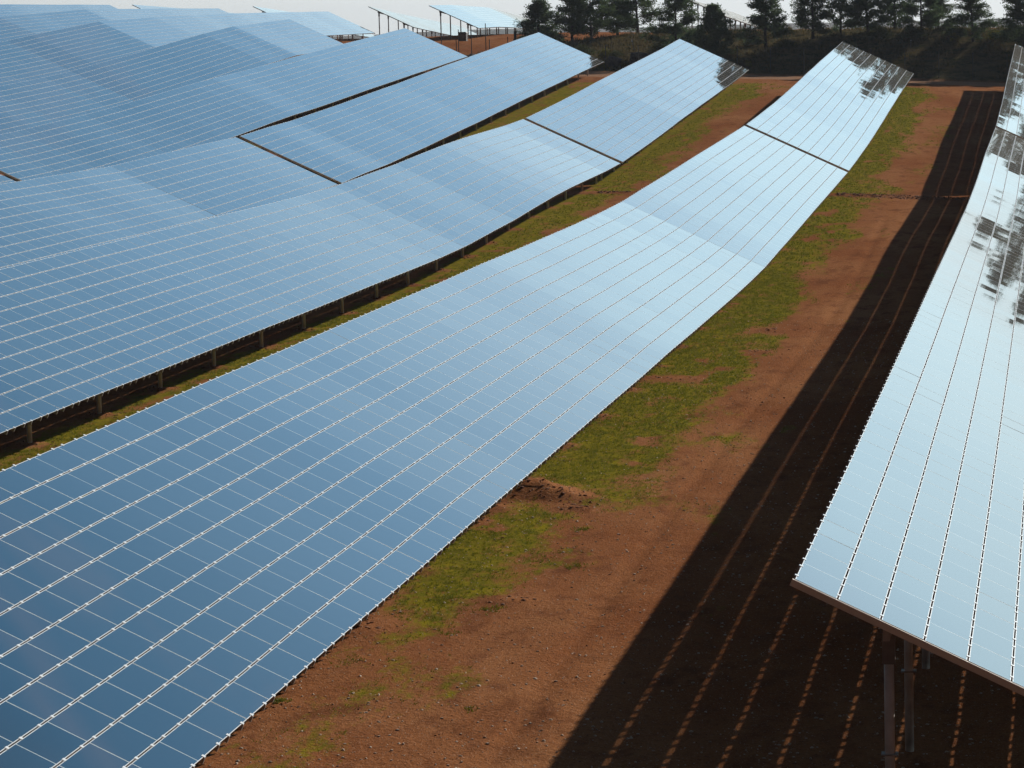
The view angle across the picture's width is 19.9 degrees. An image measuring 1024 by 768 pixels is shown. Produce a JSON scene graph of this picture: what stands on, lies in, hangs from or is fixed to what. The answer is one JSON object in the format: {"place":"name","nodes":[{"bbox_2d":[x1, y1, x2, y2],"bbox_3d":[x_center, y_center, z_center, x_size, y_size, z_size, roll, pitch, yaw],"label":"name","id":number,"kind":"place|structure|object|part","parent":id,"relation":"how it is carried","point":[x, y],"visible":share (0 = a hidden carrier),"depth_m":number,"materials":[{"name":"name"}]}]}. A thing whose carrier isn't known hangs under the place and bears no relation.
{"place":"outdoors","nodes":[
{"label":"outdoors","id":0,"kind":"place"},
{"bbox_2d":[0,0,1022,35],"label":"sky","id":1,"kind":"structure","parent":0,"point":[358,12],"materials":[{"name":"white"}]},
{"bbox_2d":[0,27,1023,767],"bbox_3d":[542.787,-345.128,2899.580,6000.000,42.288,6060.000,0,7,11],"label":"ground","id":2,"kind":"structure","parent":0,"point":[888,259],"depth_m":60.77,"materials":[{"name":"red soil"}]},
{"bbox_2d":[0,174,15,183],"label":"solar table","id":3,"kind":"object","parent":2,"relation":"on","point":[3,179],"visible":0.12,"depth_m":153.43,"materials":[{"name":"blue glass"}]},
{"bbox_2d":[0,4,116,16],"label":"solar table","id":4,"kind":"object","parent":2,"relation":"on","point":[12,9],"visible":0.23,"depth_m":326.24,"materials":[{"name":"blue glass"}]},
{"bbox_2d":[0,8,228,41],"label":"solar table","id":5,"kind":"object","parent":2,"relation":"on","point":[16,26],"visible":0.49,"depth_m":294.55,"materials":[{"name":"blue glass"}]},
{"bbox_2d":[133,5,170,8],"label":"solar table","id":6,"kind":"object","parent":2,"relation":"on","point":[145,7],"visible":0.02,"depth_m":360.48,"materials":[{"name":"blue glass"}]},
{"bbox_2d":[0,137,337,268],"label":"solar table","id":7,"kind":"object","parent":2,"relation":"on","point":[226,179],"visible":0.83,"depth_m":135.44,"materials":[{"name":"blue glass"}]},
{"bbox_2d":[0,19,342,133],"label":"solar table","id":8,"kind":"object","parent":2,"relation":"on","point":[146,73],"visible":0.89,"depth_m":227.79,"materials":[{"name":"blue glass"}]},
{"bbox_2d":[0,11,374,85],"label":"solar table","id":9,"kind":"object","parent":2,"relation":"on","point":[53,52],"visible":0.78,"depth_m":260.62,"materials":[{"name":"blue glass"}]},
{"bbox_2d":[0,28,467,181],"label":"solar table","id":10,"kind":"object","parent":2,"relation":"on","point":[245,101],"visible":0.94,"depth_m":195.65,"materials":[{"name":"blue glass"}]},
{"bbox_2d":[0,119,619,442],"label":"solar table","id":11,"kind":"object","parent":2,"relation":"on","point":[332,244],"visible":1,"depth_m":101.87,"materials":[{"name":"blue glass"}]},
{"bbox_2d":[253,6,373,38],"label":"solar table","id":12,"kind":"object","parent":2,"relation":"on","point":[265,10],"visible":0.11,"depth_m":367.67,"materials":[{"name":"blue glass"}]},
{"bbox_2d":[239,32,603,183],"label":"solar table","id":13,"kind":"object","parent":2,"relation":"on","point":[401,120],"visible":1,"depth_m":193.41,"materials":[{"name":"blue glass"}]},
{"bbox_2d":[368,6,476,36],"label":"solar table","id":14,"kind":"object","parent":2,"relation":"on","point":[426,25],"visible":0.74,"depth_m":376.78,"materials":[{"name":"blue glass"}]},
{"bbox_2d":[0,126,847,767],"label":"solar table","id":15,"kind":"object","parent":2,"relation":"on","point":[592,318],"visible":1,"depth_m":56.17,"materials":[{"name":"blue glass"}]},
{"bbox_2d":[273,526,593,712],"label":"weeds","id":16,"kind":"object","parent":2,"relation":"on","point":[438,629],"visible":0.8,"depth_m":55.12,"materials":[{"name":"green plant"}]},
{"bbox_2d":[459,32,467,40],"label":"electrical cabinet","id":17,"kind":"object","parent":2,"relation":"on","point":[463,36],"visible":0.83,"depth_m":315.69,"materials":[{"name":"grey metal"}]},
{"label":"door","id":18,"kind":"part","parent":17,"relation":"part of","materials":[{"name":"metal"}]},
{"bbox_2d":[441,23,507,52],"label":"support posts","id":19,"kind":"object","parent":2,"relation":"on","point":[471,40],"visible":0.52,"depth_m":283.88,"materials":[{"name":"grey metal"}]},
{"bbox_2d":[0,83,958,767],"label":"grass","id":20,"kind":"structure","parent":2,"relation":"on","point":[700,343],"depth_m":93.04,"materials":[{"name":"green plant"}]},
{"bbox_2d":[429,5,540,39],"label":"solar table","id":21,"kind":"object","parent":2,"relation":"on","point":[477,17],"visible":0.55,"depth_m":343.81,"materials":[{"name":"blue glass"}]},
{"bbox_2d":[9,190,967,766],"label":"soil clods","id":22,"kind":"object","parent":2,"relation":"on","point":[879,196],"visible":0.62,"depth_m":76.43,"materials":[{"name":"brown soil"}]},
{"bbox_2d":[513,31,529,40],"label":"metal gate","id":23,"kind":"structure","parent":2,"relation":"on","point":[515,35],"depth_m":287.66,"materials":[{"name":"grey metal"}]},
{"bbox_2d":[512,0,565,40],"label":"pine tree","id":24,"kind":"object","parent":2,"relation":"on","point":[535,12],"visible":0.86,"depth_m":291.40,"materials":[{"name":"green plant"}]},
{"bbox_2d":[539,0,591,39],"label":"pine tree","id":25,"kind":"object","parent":2,"relation":"on","point":[559,21],"visible":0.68,"depth_m":289.80,"materials":[{"name":"green plant"}]},
{"bbox_2d":[572,44,595,55],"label":"shrub","id":26,"kind":"object","parent":2,"relation":"on","point":[581,49],"visible":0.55,"depth_m":270.46,"materials":[{"name":"green plant"}]},
{"bbox_2d":[561,0,623,38],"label":"pine tree","id":27,"kind":"object","parent":2,"relation":"on","point":[595,13],"visible":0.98,"depth_m":287.48,"materials":[{"name":"green plant"}]},
{"bbox_2d":[189,317,999,767],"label":"pebbles","id":28,"kind":"object","parent":2,"relation":"on","point":[641,623],"visible":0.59,"depth_m":52.03,"materials":[{"name":"stone"}]},
{"bbox_2d":[597,59,607,68],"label":"shrub","id":29,"kind":"object","parent":2,"relation":"on","point":[599,66],"visible":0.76,"depth_m":262.30,"materials":[{"name":"green plant"}]},
{"bbox_2d":[595,49,610,58],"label":"shrub","id":30,"kind":"object","parent":2,"relation":"on","point":[601,55],"visible":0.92,"depth_m":268.99,"materials":[{"name":"green plant"}]},
{"bbox_2d":[604,56,622,66],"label":"boulder","id":31,"kind":"object","parent":2,"relation":"on","point":[611,61],"visible":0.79,"depth_m":264.41,"materials":[{"name":"grey stone"}]},
{"bbox_2d":[606,49,623,57],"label":"shrub","id":32,"kind":"object","parent":2,"relation":"on","point":[616,53],"visible":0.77,"depth_m":268.94,"materials":[{"name":"green plant"}]},
{"bbox_2d":[592,0,638,34],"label":"pine tree","id":33,"kind":"object","parent":2,"relation":"on","point":[612,29],"visible":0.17,"depth_m":293.31,"materials":[{"name":"green plant"}]},
{"bbox_2d":[603,0,668,33],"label":"pine tree","id":34,"kind":"object","parent":2,"relation":"on","point":[625,9],"visible":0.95,"depth_m":285.60,"materials":[{"name":"green plant"}]},
{"bbox_2d":[525,39,748,179],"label":"solar table","id":35,"kind":"object","parent":2,"relation":"on","point":[622,115],"visible":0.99,"depth_m":197.98,"materials":[{"name":"blue glass"}]},
{"bbox_2d":[628,52,649,63],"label":"boulder","id":36,"kind":"object","parent":2,"relation":"on","point":[642,55],"visible":0.42,"depth_m":264.35,"materials":[{"name":"grey stone"}]},
{"bbox_2d":[642,42,670,53],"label":"shrub","id":37,"kind":"object","parent":2,"relation":"on","point":[656,47],"visible":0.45,"depth_m":268.95,"materials":[{"name":"green plant"}]},
{"bbox_2d":[639,0,705,48],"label":"pine tree","id":38,"kind":"object","parent":2,"relation":"on","point":[677,28],"visible":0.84,"depth_m":268.46,"materials":[{"name":"green plant"}]},
{"bbox_2d":[680,2,743,56],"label":"pine tree","id":39,"kind":"object","parent":2,"relation":"on","point":[715,22],"visible":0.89,"depth_m":263.35,"materials":[{"name":"green plant"}]},
{"bbox_2d":[691,1,757,29],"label":"solar table","id":40,"kind":"object","parent":2,"relation":"on","point":[736,16],"visible":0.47,"depth_m":356.30,"materials":[{"name":"blue glass"}]},
{"bbox_2d":[431,24,1022,78],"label":"dry grass","id":41,"kind":"structure","parent":2,"relation":"on","point":[642,42],"depth_m":265.71,"materials":[{"name":"plant"}]},
{"bbox_2d":[739,36,755,45],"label":"shrub","id":42,"kind":"object","parent":2,"relation":"on","point":[746,41],"visible":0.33,"depth_m":270.44,"materials":[{"name":"green plant"}]},
{"bbox_2d":[736,0,793,49],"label":"pine tree","id":43,"kind":"object","parent":2,"relation":"on","point":[776,27],"visible":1,"depth_m":266.63,"materials":[{"name":"green plant"}]},
{"bbox_2d":[770,36,796,49],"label":"shrub","id":44,"kind":"object","parent":2,"relation":"on","point":[782,44],"visible":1,"depth_m":265.94,"materials":[{"name":"green plant"}]},
{"bbox_2d":[605,45,1007,78],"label":"fence","id":45,"kind":"object","parent":2,"relation":"on","point":[803,64],"visible":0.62,"depth_m":256.87,"materials":[{"name":"grey metal"}]},
{"bbox_2d":[789,0,841,38],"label":"pine tree","id":46,"kind":"object","parent":2,"relation":"on","point":[815,12],"visible":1,"depth_m":267.85,"materials":[{"name":"green plant"}]},
{"bbox_2d":[745,42,913,172],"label":"solar table","id":47,"kind":"object","parent":2,"relation":"on","point":[834,106],"visible":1,"depth_m":190.81,"materials":[{"name":"blue glass"}]},
{"bbox_2d":[823,0,865,33],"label":"pine tree","id":48,"kind":"object","parent":2,"relation":"on","point":[840,18],"visible":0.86,"depth_m":270.14,"materials":[{"name":"green plant"}]},
{"bbox_2d":[831,40,866,51],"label":"shrub","id":49,"kind":"object","parent":2,"relation":"on","point":[853,45],"visible":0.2,"depth_m":262.89,"materials":[{"name":"green plant"}]},
{"bbox_2d":[835,0,896,31],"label":"pine tree","id":50,"kind":"object","parent":2,"relation":"on","point":[860,7],"visible":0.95,"depth_m":268.31,"materials":[{"name":"green plant"}]},
{"bbox_2d":[864,25,900,41],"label":"shrub","id":51,"kind":"object","parent":2,"relation":"on","point":[879,33],"visible":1,"depth_m":265.01,"materials":[{"name":"green plant"}]},
{"bbox_2d":[874,0,916,28],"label":"pine tree","id":52,"kind":"object","parent":2,"relation":"on","point":[891,7],"visible":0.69,"depth_m":270.20,"materials":[{"name":"green plant"}]},
{"bbox_2d":[790,127,1023,767],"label":"solar table","id":53,"kind":"object","parent":2,"relation":"on","point":[933,472],"visible":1,"depth_m":50.80,"materials":[{"name":"blue glass"}]},
{"bbox_2d":[897,25,929,41],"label":"shrub","id":54,"kind":"object","parent":2,"relation":"on","point":[911,32],"visible":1,"depth_m":264.56,"materials":[{"name":"green plant"}]},
{"bbox_2d":[893,0,947,31],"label":"pine tree","id":55,"kind":"object","parent":2,"relation":"on","point":[930,17],"visible":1,"depth_m":264.88,"materials":[{"name":"green plant"}]},
{"bbox_2d":[914,0,959,28],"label":"pine tree","id":56,"kind":"object","parent":2,"relation":"on","point":[947,7],"visible":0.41,"depth_m":267.86,"materials":[{"name":"green plant"}]},
{"bbox_2d":[943,0,1002,41],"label":"pine tree","id":57,"kind":"object","parent":2,"relation":"on","point":[971,15],"visible":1,"depth_m":262.46,"materials":[{"name":"green plant"}]},
{"bbox_2d":[983,29,999,42],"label":"shrub","id":58,"kind":"object","parent":2,"relation":"on","point":[990,38],"visible":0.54,"depth_m":262.40,"materials":[{"name":"green plant"}]},
{"bbox_2d":[987,0,1023,46],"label":"pine tree","id":59,"kind":"object","parent":2,"relation":"on","point":[1016,11],"visible":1,"depth_m":259.53,"materials":[{"name":"green plant"}]},
{"bbox_2d":[995,44,1023,138],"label":"solar table","id":60,"kind":"object","parent":2,"relation":"on","point":[1010,118],"visible":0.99,"depth_m":191.98,"materials":[{"name":"blue glass"}]},
{"bbox_2d":[619,60,629,67],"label":"shrub","id":61,"kind":"object","parent":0,"point":[623,63],"visible":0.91,"depth_m":262.93,"materials":[{"name":"green plant"}]},
{"bbox_2d":[330,19,1023,38],"bbox_3d":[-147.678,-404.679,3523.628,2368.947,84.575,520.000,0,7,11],"label":"hills","id":62,"kind":"structure","parent":0,"point":[501,31],"depth_m":3340.57,"materials":[{"name":"green plant"}]},
{"bbox_2d":[744,59,751,66],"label":"shrub","id":63,"kind":"object","parent":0,"point":[748,64],"visible":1,"depth_m":260.42,"materials":[{"name":"green plant"}]}
]}

